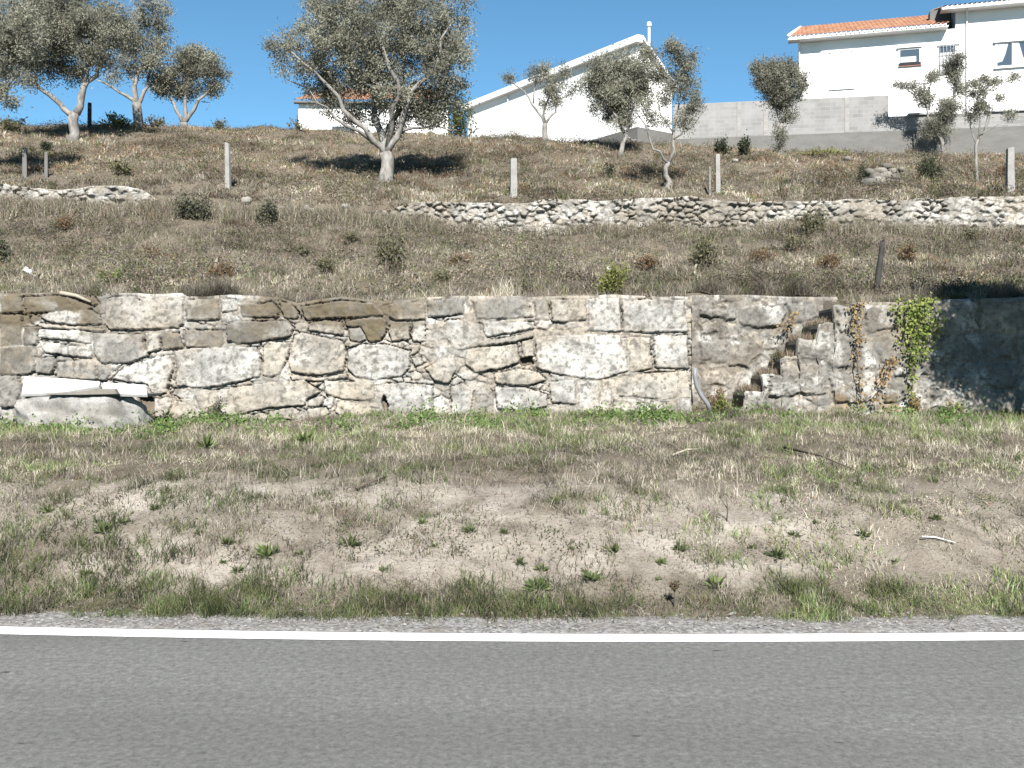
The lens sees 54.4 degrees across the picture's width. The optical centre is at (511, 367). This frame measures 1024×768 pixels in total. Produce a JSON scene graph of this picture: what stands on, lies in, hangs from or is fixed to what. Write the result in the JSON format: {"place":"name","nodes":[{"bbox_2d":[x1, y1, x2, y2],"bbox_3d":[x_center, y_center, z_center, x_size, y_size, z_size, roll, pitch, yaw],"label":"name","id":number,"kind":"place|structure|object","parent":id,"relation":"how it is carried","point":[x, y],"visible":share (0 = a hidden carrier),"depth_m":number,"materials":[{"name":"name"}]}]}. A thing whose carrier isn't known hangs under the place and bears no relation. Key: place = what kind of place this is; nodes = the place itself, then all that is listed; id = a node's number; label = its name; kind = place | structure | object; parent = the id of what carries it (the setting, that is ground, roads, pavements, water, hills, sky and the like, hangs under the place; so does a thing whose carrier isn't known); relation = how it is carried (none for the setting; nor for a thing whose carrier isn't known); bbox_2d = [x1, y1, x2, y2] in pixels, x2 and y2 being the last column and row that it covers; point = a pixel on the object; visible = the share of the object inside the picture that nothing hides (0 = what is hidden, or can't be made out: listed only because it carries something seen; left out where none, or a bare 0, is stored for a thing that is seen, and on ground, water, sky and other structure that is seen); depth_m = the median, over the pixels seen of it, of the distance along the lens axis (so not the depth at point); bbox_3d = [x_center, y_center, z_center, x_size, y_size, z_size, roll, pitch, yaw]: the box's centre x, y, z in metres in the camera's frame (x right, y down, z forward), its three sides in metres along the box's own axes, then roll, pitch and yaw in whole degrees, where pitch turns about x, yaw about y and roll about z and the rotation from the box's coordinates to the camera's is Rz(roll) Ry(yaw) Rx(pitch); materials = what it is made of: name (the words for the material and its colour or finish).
{"place":"outdoors","nodes":[
{"label":"outdoors","id":0,"kind":"place"},
{"bbox_2d":[0,0,997,136],"label":"sky","id":1,"kind":"structure","parent":0,"point":[514,34],"materials":[{"name":"blue"}]},
{"bbox_2d":[0,626,1023,767],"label":"road","id":2,"kind":"structure","parent":0,"point":[69,701],"depth_m":4.75,"materials":[{"name":"grey asphalt"}]},
{"bbox_2d":[0,626,1023,641],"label":"road edge line","id":3,"kind":"object","parent":2,"relation":"on","point":[522,637],"visible":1,"depth_m":5.92,"materials":[{"name":"paint"}]},
{"bbox_2d":[0,124,1023,617],"bbox_3d":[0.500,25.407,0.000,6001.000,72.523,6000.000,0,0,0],"label":"ground","id":4,"kind":"structure","parent":0,"point":[650,570],"depth_m":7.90,"materials":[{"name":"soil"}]},
{"bbox_2d":[0,228,13,262],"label":"shrub","id":5,"kind":"object","parent":4,"relation":"on","point":[2,248],"visible":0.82,"depth_m":17.93,"materials":[{"name":"green plant"}]},
{"bbox_2d":[0,115,27,132],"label":"shrub","id":6,"kind":"object","parent":4,"relation":"on","point":[8,125],"visible":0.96,"depth_m":34.66,"materials":[{"name":"green plant"}]},
{"bbox_2d":[22,147,27,177],"bbox_3d":[-12.335,-5.077,25.221,0.116,1.014,0.116,0,0,-11],"label":"fence post","id":7,"kind":"object","parent":4,"relation":"on","point":[25,161],"visible":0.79,"depth_m":25.17,"materials":[{"name":"concrete"}]},
{"bbox_2d":[0,0,51,113],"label":"olive tree","id":8,"kind":"object","parent":4,"relation":"on","point":[11,37],"visible":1,"depth_m":24.40,"materials":[{"name":"green plant"}]},
{"bbox_2d":[54,211,78,230],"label":"scrub clump","id":9,"kind":"object","parent":4,"relation":"on","point":[63,223],"visible":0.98,"depth_m":21.74,"materials":[{"name":"brown plant"}]},
{"bbox_2d":[0,0,143,140],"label":"olive tree","id":10,"kind":"object","parent":4,"relation":"on","point":[72,25],"visible":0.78,"depth_m":32.14,"materials":[{"name":"green plant"}]},
{"bbox_2d":[14,396,153,430],"bbox_3d":[-5.324,0.822,12.554,1.673,0.978,1.135,0,0,0],"label":"boulder","id":11,"kind":"object","parent":4,"relation":"on","point":[107,411],"visible":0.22,"depth_m":12.05,"materials":[{"name":"stone"}]},
{"bbox_2d":[22,377,159,396],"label":"stone slab","id":12,"kind":"structure","parent":11,"relation":"on","point":[44,387],"depth_m":12.19,"materials":[{"name":"stone"}]},
{"bbox_2d":[87,102,91,129],"bbox_3d":[-15.298,-9.006,36.060,0.147,1.240,0.146,0,0,0],"label":"wooden post","id":13,"kind":"object","parent":4,"relation":"on","point":[89,116],"visible":0.75,"depth_m":36.02,"materials":[{"name":"brown wood"}]},
{"bbox_2d":[91,519,112,532],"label":"weed","id":14,"kind":"object","parent":4,"relation":"on","point":[101,526],"visible":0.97,"depth_m":7.49,"materials":[{"name":"green plant"}]},
{"bbox_2d":[90,264,127,283],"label":"shrub","id":15,"kind":"object","parent":4,"relation":"on","point":[114,273],"visible":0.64,"depth_m":15.42,"materials":[{"name":"green plant"}]},
{"bbox_2d":[98,110,137,128],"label":"shrub","id":16,"kind":"object","parent":4,"relation":"on","point":[115,122],"visible":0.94,"depth_m":36.00,"materials":[{"name":"green plant"}]},
{"bbox_2d":[107,158,133,175],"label":"shrub","id":17,"kind":"object","parent":4,"relation":"on","point":[118,167],"visible":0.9,"depth_m":26.17,"materials":[{"name":"green plant"}]},
{"bbox_2d":[96,0,178,126],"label":"olive tree","id":18,"kind":"object","parent":4,"relation":"on","point":[149,61],"visible":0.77,"depth_m":36.97,"materials":[{"name":"green plant"}]},
{"bbox_2d":[143,114,164,126],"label":"shrub","id":19,"kind":"object","parent":4,"relation":"on","point":[160,122],"visible":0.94,"depth_m":37.22,"materials":[{"name":"green plant"}]},
{"bbox_2d":[129,240,186,261],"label":"scrub clump","id":20,"kind":"object","parent":4,"relation":"on","point":[150,251],"visible":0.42,"depth_m":17.90,"materials":[{"name":"brown plant"}]},
{"bbox_2d":[143,40,239,127],"bbox_3d":[-12.197,-10.653,37.614,3.657,3.446,2.215,0,0,10],"label":"olive tree","id":21,"kind":"object","parent":4,"relation":"on","point":[191,66],"visible":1,"depth_m":37.35,"materials":[{"name":"green plant"}]},
{"bbox_2d":[171,189,213,219],"bbox_3d":[-7.373,-3.739,23.009,0.973,0.754,0.783,0,0,0],"label":"shrub","id":22,"kind":"object","parent":4,"relation":"on","point":[190,208],"visible":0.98,"depth_m":22.90,"materials":[{"name":"green plant"}]},
{"bbox_2d":[192,429,220,447],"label":"weed","id":23,"kind":"object","parent":4,"relation":"on","point":[206,439],"visible":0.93,"depth_m":10.04,"materials":[{"name":"green plant"}]},
{"bbox_2d":[205,396,226,418],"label":"shrub","id":24,"kind":"object","parent":4,"relation":"on","point":[216,407],"visible":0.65,"depth_m":12.87,"materials":[{"name":"green plant"}]},
{"bbox_2d":[203,251,236,279],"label":"scrub clump","id":25,"kind":"object","parent":4,"relation":"on","point":[229,268],"visible":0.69,"depth_m":16.02,"materials":[{"name":"brown plant"}]},
{"bbox_2d":[225,142,230,188],"bbox_3d":[-7.123,-4.981,24.981,0.141,1.372,0.132,0,0,11],"label":"fence post","id":26,"kind":"object","parent":4,"relation":"on","point":[227,166],"visible":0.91,"depth_m":24.93,"materials":[{"name":"concrete"}]},
{"bbox_2d":[251,194,279,224],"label":"shrub","id":27,"kind":"object","parent":4,"relation":"on","point":[267,209],"visible":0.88,"depth_m":22.83,"materials":[{"name":"green plant"}]},
{"bbox_2d":[255,542,279,557],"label":"weed","id":28,"kind":"object","parent":4,"relation":"on","point":[262,551],"visible":0.97,"depth_m":7.12,"materials":[{"name":"green plant"}]},
{"bbox_2d":[286,114,306,131],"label":"shrub","id":29,"kind":"object","parent":4,"relation":"on","point":[297,123],"visible":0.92,"depth_m":36.32,"materials":[{"name":"green plant"}]},
{"bbox_2d":[287,243,312,255],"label":"scrub clump","id":30,"kind":"object","parent":4,"relation":"on","point":[301,249],"visible":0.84,"depth_m":20.31,"materials":[{"name":"green plant"}]},
{"bbox_2d":[292,430,313,441],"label":"weed","id":31,"kind":"object","parent":4,"relation":"on","point":[303,437],"visible":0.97,"depth_m":10.53,"materials":[{"name":"green plant"}]},
{"bbox_2d":[314,254,337,274],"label":"scrub clump","id":32,"kind":"object","parent":4,"relation":"on","point":[324,263],"visible":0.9,"depth_m":16.19,"materials":[{"name":"green plant"}]},
{"bbox_2d":[0,292,691,423],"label":"stone wall","id":33,"kind":"structure","parent":4,"relation":"on","point":[261,356],"depth_m":12.99,"materials":[{"name":"stone"}]},
{"bbox_2d":[59,291,90,302],"bbox_3d":[-5.690,-0.928,12.985,0.407,0.159,0.049,0,0,-1],"label":"dry stick","id":34,"kind":"object","parent":33,"relation":"on","point":[63,293],"visible":1,"depth_m":12.97,"materials":[{"name":"beige wood"}]},
{"bbox_2d":[693,368,711,410],"bbox_3d":[2.475,0.283,12.930,0.256,0.565,0.060,0,0,0],"label":"hose","id":35,"kind":"object","parent":33,"relation":"attached to","point":[701,394],"visible":0.95,"depth_m":12.90,"materials":[{"name":"grey plastic"}]},
{"bbox_2d":[337,225,360,244],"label":"scrub clump","id":36,"kind":"object","parent":4,"relation":"on","point":[351,235],"visible":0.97,"depth_m":21.04,"materials":[{"name":"green plant"}]},
{"bbox_2d":[336,531,362,546],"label":"weed","id":37,"kind":"object","parent":4,"relation":"on","point":[353,543],"visible":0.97,"depth_m":7.21,"materials":[{"name":"green plant"}]},
{"bbox_2d":[257,0,483,183],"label":"olive tree","id":38,"kind":"object","parent":4,"relation":"on","point":[361,37],"visible":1,"depth_m":26.00,"materials":[{"name":"green plant"}]},
{"bbox_2d":[293,88,451,133],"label":"house","id":39,"kind":"structure","parent":4,"relation":"on","point":[313,122],"depth_m":60.04,"materials":[{"name":"white paint"}]},
{"bbox_2d":[369,220,409,272],"bbox_3d":[-2.087,-2.053,16.975,0.732,0.926,0.714,0,0,0],"label":"shrub","id":40,"kind":"object","parent":4,"relation":"on","point":[386,252],"visible":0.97,"depth_m":16.88,"materials":[{"name":"green plant"}]},
{"bbox_2d":[428,268,456,282],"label":"scrub clump","id":41,"kind":"object","parent":4,"relation":"on","point":[444,276],"visible":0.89,"depth_m":15.77,"materials":[{"name":"green plant"}]},
{"bbox_2d":[445,251,474,266],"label":"scrub clump","id":42,"kind":"object","parent":4,"relation":"on","point":[454,261],"visible":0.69,"depth_m":18.20,"materials":[{"name":"brown plant"}]},
{"bbox_2d":[442,77,479,137],"bbox_3d":[-2.014,-10.011,38.396,1.543,2.538,1.234,0,0,-15],"label":"shrub","id":43,"kind":"object","parent":4,"relation":"on","point":[457,122],"visible":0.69,"depth_m":38.26,"materials":[{"name":"green plant"}]},
{"bbox_2d":[0,393,1008,435],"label":"green weeds","id":44,"kind":"object","parent":4,"relation":"on","point":[412,419],"visible":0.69,"depth_m":12.21,"materials":[{"name":"green plant"}]},
{"bbox_2d":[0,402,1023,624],"bbox_3d":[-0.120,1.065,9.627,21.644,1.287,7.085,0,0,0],"label":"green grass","id":45,"kind":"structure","parent":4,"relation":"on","point":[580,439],"depth_m":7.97,"materials":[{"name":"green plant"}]},
{"bbox_2d":[0,116,1023,209],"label":"dry grass","id":46,"kind":"structure","parent":4,"relation":"on","point":[431,195],"depth_m":28.22,"materials":[{"name":"brown plant"}]},
{"bbox_2d":[0,188,1023,314],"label":"dry grass","id":47,"kind":"structure","parent":4,"relation":"on","point":[1007,264],"depth_m":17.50,"materials":[{"name":"brown plant"}]},
{"bbox_2d":[0,184,1023,236],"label":"stone wall","id":48,"kind":"structure","parent":4,"relation":"on","point":[961,209],"depth_m":23.99,"materials":[{"name":"grey stone"}]},
{"bbox_2d":[0,557,1023,623],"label":"roadside grass","id":49,"kind":"structure","parent":4,"relation":"on","point":[357,609],"depth_m":6.49,"materials":[{"name":"green plant"}]},
{"bbox_2d":[0,603,1023,632],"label":"gravel verge","id":50,"kind":"structure","parent":4,"relation":"on","point":[446,625],"depth_m":6.18,"materials":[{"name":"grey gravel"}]},
{"bbox_2d":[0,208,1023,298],"bbox_3d":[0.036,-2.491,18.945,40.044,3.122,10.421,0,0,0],"label":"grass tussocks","id":51,"kind":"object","parent":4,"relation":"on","point":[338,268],"depth_m":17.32,"materials":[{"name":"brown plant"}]},
{"bbox_2d":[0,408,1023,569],"bbox_3d":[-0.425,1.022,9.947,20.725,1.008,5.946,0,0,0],"label":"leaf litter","id":52,"kind":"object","parent":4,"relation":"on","point":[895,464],"visible":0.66,"depth_m":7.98,"materials":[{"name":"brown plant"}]},
{"bbox_2d":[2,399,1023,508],"bbox_3d":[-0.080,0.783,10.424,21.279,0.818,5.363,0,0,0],"label":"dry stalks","id":53,"kind":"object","parent":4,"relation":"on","point":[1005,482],"visible":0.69,"depth_m":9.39,"materials":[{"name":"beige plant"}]},
{"bbox_2d":[510,158,516,196],"bbox_3d":[0.037,-4.712,25.222,0.182,1.214,0.184,0,0,-5],"label":"fence post","id":54,"kind":"object","parent":4,"relation":"on","point":[513,174],"visible":0.88,"depth_m":25.14,"materials":[{"name":"concrete"}]},
{"bbox_2d":[513,277,532,296],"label":"scrub clump","id":55,"kind":"object","parent":4,"relation":"on","point":[524,283],"visible":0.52,"depth_m":13.72,"materials":[{"name":"green plant"}]},
{"bbox_2d":[521,576,552,590],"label":"weed","id":56,"kind":"object","parent":4,"relation":"on","point":[540,582],"visible":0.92,"depth_m":6.64,"materials":[{"name":"green plant"}]},
{"bbox_2d":[498,55,585,141],"bbox_3d":[1.200,-9.903,36.888,3.455,3.272,1.757,0,0,0],"label":"olive tree","id":57,"kind":"object","parent":4,"relation":"on","point":[552,90],"visible":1,"depth_m":36.84,"materials":[{"name":"green plant"}]},
{"bbox_2d":[461,22,678,143],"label":"white building","id":58,"kind":"structure","parent":4,"relation":"on","point":[507,108],"depth_m":52.61,"materials":[{"name":"paint"}]},
{"bbox_2d":[579,567,603,581],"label":"weed","id":59,"kind":"object","parent":4,"relation":"on","point":[590,576],"visible":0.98,"depth_m":6.78,"materials":[{"name":"green plant"}]},
{"bbox_2d":[592,259,631,294],"bbox_3d":[1.342,-1.215,13.538,0.547,0.594,0.636,0,0,0],"label":"shrub","id":60,"kind":"object","parent":4,"relation":"on","point":[613,280],"visible":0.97,"depth_m":13.47,"materials":[{"name":"green plant"}]},
{"bbox_2d":[574,39,664,156],"bbox_3d":[3.664,-9.174,33.951,3.402,4.194,2.316,0,0,0],"label":"olive tree","id":61,"kind":"object","parent":4,"relation":"on","point":[605,84],"visible":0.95,"depth_m":33.75,"materials":[{"name":"green plant"}]},
{"bbox_2d":[626,248,661,271],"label":"scrub clump","id":62,"kind":"object","parent":4,"relation":"on","point":[645,263],"visible":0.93,"depth_m":16.47,"materials":[{"name":"brown plant"}]},
{"bbox_2d":[631,33,708,188],"bbox_3d":[4.134,-6.669,26.262,2.080,4.300,1.389,0,0,0],"label":"olive tree","id":63,"kind":"object","parent":4,"relation":"on","point":[674,47],"visible":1,"depth_m":26.17,"materials":[{"name":"green plant"}]},
{"bbox_2d":[686,227,732,267],"bbox_3d":[3.507,-2.120,17.775,0.810,0.799,0.717,0,0,0],"label":"shrub","id":64,"kind":"object","parent":4,"relation":"on","point":[699,256],"visible":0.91,"depth_m":17.67,"materials":[{"name":"green plant"}]},
{"bbox_2d":[702,570,725,588],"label":"weed","id":65,"kind":"object","parent":4,"relation":"on","point":[715,580],"visible":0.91,"depth_m":6.75,"materials":[{"name":"green plant"}]},
{"bbox_2d":[700,386,730,409],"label":"shrub","id":66,"kind":"object","parent":4,"relation":"on","point":[709,398],"visible":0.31,"depth_m":13.18,"materials":[{"name":"brown plant"}]},
{"bbox_2d":[715,154,720,192],"bbox_3d":[5.164,-4.759,24.980,0.131,1.208,0.131,0,0,0],"label":"fence post","id":67,"kind":"object","parent":4,"relation":"on","point":[717,175],"visible":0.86,"depth_m":24.92,"materials":[{"name":"concrete"}]},
{"bbox_2d":[713,134,732,154],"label":"shrub","id":68,"kind":"object","parent":4,"relation":"on","point":[720,147],"visible":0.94,"depth_m":34.82,"materials":[{"name":"green plant"}]},
{"bbox_2d":[713,391,736,412],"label":"shrub","id":69,"kind":"object","parent":4,"relation":"on","point":[722,402],"visible":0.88,"depth_m":12.87,"materials":[{"name":"green plant"}]},
{"bbox_2d":[736,129,754,154],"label":"shrub","id":70,"kind":"object","parent":4,"relation":"on","point":[744,145],"visible":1,"depth_m":34.23,"materials":[{"name":"green plant"}]},
{"bbox_2d":[741,244,779,262],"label":"scrub clump","id":71,"kind":"object","parent":4,"relation":"on","point":[757,255],"visible":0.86,"depth_m":18.14,"materials":[{"name":"brown plant"}]},
{"bbox_2d":[686,295,837,406],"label":"stone wall","id":72,"kind":"structure","parent":4,"relation":"on","point":[735,338],"depth_m":13.76,"materials":[{"name":"grey stone"}]},
{"bbox_2d":[763,545,787,557],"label":"weed","id":73,"kind":"object","parent":4,"relation":"on","point":[776,555],"visible":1,"depth_m":7.04,"materials":[{"name":"green plant"}]},
{"bbox_2d":[746,52,814,152],"bbox_3d":[10.253,-10.187,38.051,2.708,4.201,2.187,0,0,0],"label":"olive tree","id":74,"kind":"object","parent":4,"relation":"on","point":[775,81],"visible":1,"depth_m":37.86,"materials":[{"name":"green plant"}]},
{"bbox_2d":[733,308,832,408],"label":"stone steps","id":75,"kind":"structure","parent":4,"relation":"on","point":[823,314],"depth_m":13.39,"materials":[{"name":"grey stone"}]},
{"bbox_2d":[731,316,832,391],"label":"dry grass","id":76,"kind":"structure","parent":75,"relation":"on","point":[748,387],"depth_m":13.25,"materials":[{"name":"brown plant"}]},
{"bbox_2d":[781,228,817,252],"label":"scrub clump","id":77,"kind":"object","parent":4,"relation":"on","point":[792,242],"visible":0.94,"depth_m":19.80,"materials":[{"name":"green plant"}]},
{"bbox_2d":[795,201,828,234],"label":"shrub","id":78,"kind":"object","parent":4,"relation":"on","point":[811,224],"visible":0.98,"depth_m":22.87,"materials":[{"name":"green plant"}]},
{"bbox_2d":[784,446,859,471],"bbox_3d":[2.868,0.844,9.281,0.021,0.138,1.212,0,0,-17],"label":"dry stick","id":79,"kind":"object","parent":4,"relation":"on","point":[806,452],"visible":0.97,"depth_m":9.28,"materials":[{"name":"brown wood"}]},
{"bbox_2d":[798,146,850,156],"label":"shrub","id":80,"kind":"object","parent":4,"relation":"on","point":[823,151],"visible":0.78,"depth_m":34.75,"materials":[{"name":"green plant"}]},
{"bbox_2d":[811,251,841,269],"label":"scrub clump","id":81,"kind":"object","parent":4,"relation":"on","point":[832,258],"visible":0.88,"depth_m":16.89,"materials":[{"name":"brown plant"}]},
{"bbox_2d":[669,95,1023,154],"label":"block wall","id":82,"kind":"structure","parent":4,"relation":"on","point":[868,123],"depth_m":47.79,"materials":[{"name":"concrete"}]},
{"bbox_2d":[728,297,1023,414],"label":"stone wall","id":83,"kind":"structure","parent":4,"relation":"on","point":[976,357],"depth_m":13.00,"materials":[{"name":"grey stone"}]},
{"bbox_2d":[846,300,868,409],"bbox_3d":[4.489,-0.164,12.899,0.322,1.437,0.152,0,0,0],"label":"dead vine","id":84,"kind":"object","parent":83,"relation":"attached to","point":[854,307],"visible":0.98,"depth_m":12.89,"materials":[{"name":"brown plant"}]},
{"bbox_2d":[872,356,901,405],"bbox_3d":[4.848,0.164,12.901,0.388,0.672,0.114,0,0,0],"label":"dead vine","id":85,"kind":"object","parent":83,"relation":"attached to","point":[887,373],"visible":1,"depth_m":12.89,"materials":[{"name":"brown plant"}]},
{"bbox_2d":[889,292,946,399],"bbox_3d":[5.263,-0.283,12.903,0.747,1.433,0.194,0,0,0],"label":"ivy","id":86,"kind":"object","parent":83,"relation":"attached to","point":[912,315],"visible":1,"depth_m":12.89,"materials":[{"name":"green plant"}]},
{"bbox_2d":[874,240,884,290],"bbox_3d":[5.303,-1.365,14.379,0.167,0.991,0.081,0,0,0],"label":"wooden stake","id":87,"kind":"object","parent":4,"relation":"on","point":[879,263],"visible":0.72,"depth_m":14.35,"materials":[{"name":"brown wood"}]},
{"bbox_2d":[787,0,1023,115],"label":"house","id":88,"kind":"structure","parent":4,"relation":"on","point":[988,36],"depth_m":54.26,"materials":[{"name":"white paint"}]},
{"bbox_2d":[897,45,922,66],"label":"window","id":89,"kind":"structure","parent":88,"relation":"in","point":[907,55],"depth_m":54.24,"materials":[{"name":"white glass"}]},
{"bbox_2d":[937,43,959,74],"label":"window","id":90,"kind":"structure","parent":88,"relation":"in","point":[943,47],"depth_m":53.78,"materials":[{"name":"white glass"}]},
{"bbox_2d":[993,38,1023,68],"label":"window","id":91,"kind":"structure","parent":88,"relation":"in","point":[1009,53],"depth_m":52.86,"materials":[{"name":"white glass"}]},
{"bbox_2d":[895,239,917,261],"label":"scrub clump","id":92,"kind":"object","parent":4,"relation":"on","point":[909,252],"visible":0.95,"depth_m":17.66,"materials":[{"name":"brown plant"}]},
{"bbox_2d":[907,388,923,413],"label":"shrub","id":93,"kind":"object","parent":4,"relation":"on","point":[914,403],"visible":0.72,"depth_m":12.84,"materials":[{"name":"green plant"}]},
{"bbox_2d":[910,150,947,178],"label":"shrub","id":94,"kind":"object","parent":4,"relation":"on","point":[927,170],"visible":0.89,"depth_m":27.49,"materials":[{"name":"green plant"}]},
{"bbox_2d":[887,44,971,154],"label":"olive tree","id":95,"kind":"object","parent":4,"relation":"on","point":[933,126],"visible":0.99,"depth_m":45.78,"materials":[{"name":"green plant"}]},
{"bbox_2d":[961,219,983,242],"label":"scrub clump","id":96,"kind":"object","parent":4,"relation":"on","point":[966,231],"visible":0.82,"depth_m":22.56,"materials":[{"name":"green plant"}]},
{"bbox_2d":[961,65,1023,182],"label":"olive tree","id":97,"kind":"object","parent":4,"relation":"on","point":[983,106],"visible":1,"depth_m":27.69,"materials":[{"name":"green plant"}]},
{"bbox_2d":[1005,147,1014,193],"bbox_3d":[12.637,-4.914,25.261,0.184,1.366,0.183,0,0,8],"label":"fence post","id":98,"kind":"object","parent":4,"relation":"on","point":[1010,169],"visible":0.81,"depth_m":25.18,"materials":[{"name":"concrete"}]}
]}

